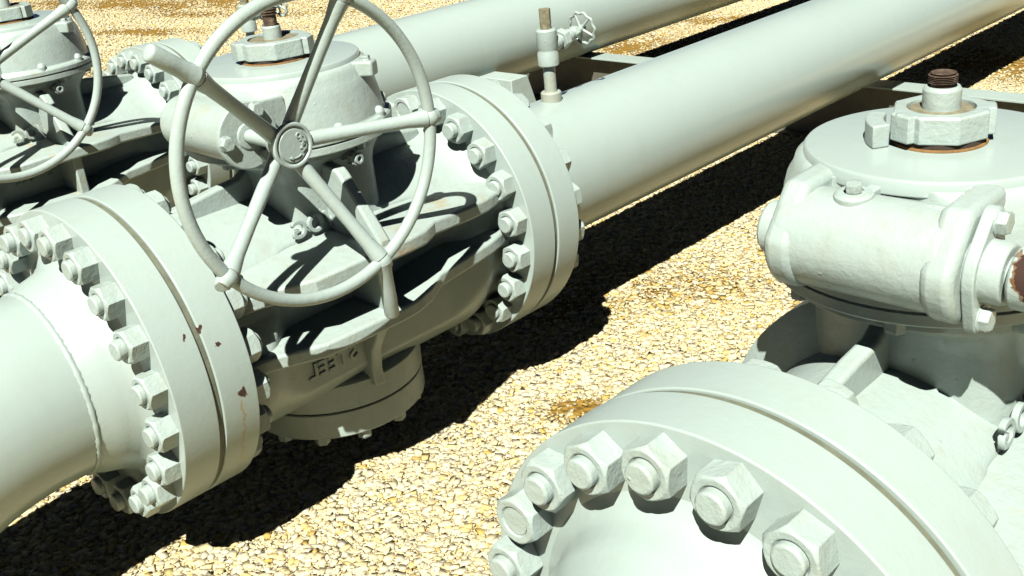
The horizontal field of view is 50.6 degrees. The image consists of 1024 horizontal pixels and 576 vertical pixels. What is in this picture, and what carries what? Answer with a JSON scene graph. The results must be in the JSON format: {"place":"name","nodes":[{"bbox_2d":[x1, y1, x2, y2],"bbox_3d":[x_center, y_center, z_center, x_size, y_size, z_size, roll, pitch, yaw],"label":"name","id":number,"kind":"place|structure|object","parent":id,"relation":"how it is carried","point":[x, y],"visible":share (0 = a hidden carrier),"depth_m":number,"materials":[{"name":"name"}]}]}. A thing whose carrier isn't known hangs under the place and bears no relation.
{"place":"outdoors","nodes":[
{"label":"outdoors","id":0,"kind":"place"},
{"bbox_2d":[0,0,1023,575],"bbox_3d":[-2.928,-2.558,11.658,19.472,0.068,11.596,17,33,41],"label":"gravel","id":1,"kind":"structure","parent":0,"point":[330,532],"depth_m":4.32,"materials":[{"name":"beige gravel"}]},
{"bbox_2d":[479,71,535,102],"bbox_3d":[0.025,-1.178,7.236,0.300,0.528,0.333,17,33,41],"label":"pipe saddle","id":2,"kind":"object","parent":1,"relation":"on","point":[515,83],"visible":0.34,"depth_m":7.02,"materials":[{"name":"paint"}]},
{"bbox_2d":[525,52,1023,136],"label":"steel beam","id":3,"kind":"structure","parent":1,"relation":"on","point":[592,66],"depth_m":6.94,"materials":[{"name":"metal"}]},
{"bbox_2d":[154,0,741,178],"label":"pipe","id":4,"kind":"object","parent":3,"relation":"on","point":[476,37],"visible":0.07,"depth_m":7.15,"materials":[{"name":"metal"}]},
{"bbox_2d":[0,0,229,234],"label":"gate valve","id":5,"kind":"object","parent":4,"relation":"attached to","point":[67,130],"visible":0.59,"depth_m":5.11,"materials":[{"name":"paint"}]},
{"bbox_2d":[237,0,287,36],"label":"vent valve","id":6,"kind":"object","parent":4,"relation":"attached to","point":[249,28],"visible":0.4,"depth_m":6.07,"materials":[{"name":"paint"}]},
{"bbox_2d":[429,0,1023,315],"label":"pipe","id":7,"kind":"object","parent":3,"relation":"on","point":[601,147],"visible":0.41,"depth_m":4.99,"materials":[{"name":"metal"}]},
{"bbox_2d":[70,0,554,490],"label":"gate valve","id":8,"kind":"object","parent":7,"relation":"attached to","point":[340,246],"visible":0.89,"depth_m":3.42,"materials":[{"name":"paint"}]},
{"bbox_2d":[0,198,223,532],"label":"pipe","id":9,"kind":"object","parent":8,"relation":"attached to","point":[107,382],"visible":1,"depth_m":3.00,"materials":[{"name":"metal"}]},
{"bbox_2d":[535,7,595,102],"bbox_3d":[0.218,-0.983,4.540,0.154,0.410,0.285,17,33,41],"label":"vent valve","id":10,"kind":"object","parent":7,"relation":"attached to","point":[551,41],"visible":1,"depth_m":4.48,"materials":[{"name":"paint"}]},
{"bbox_3d":[6.123,-2.318,7.289,1.000,1.000,13.870,17,33,41],"label":"pipe","id":11,"kind":"object","parent":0,"visible":0},
{"bbox_2d":[605,69,1023,575],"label":"gate valve","id":12,"kind":"object","parent":11,"relation":"attached to","point":[887,353],"visible":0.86,"depth_m":1.97,"materials":[{"name":"paint"}]},
{"bbox_2d":[488,391,960,575],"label":"pipe","id":13,"kind":"object","parent":12,"relation":"attached to","point":[669,483],"visible":1,"depth_m":1.73,"materials":[{"name":"metal"}]}
]}

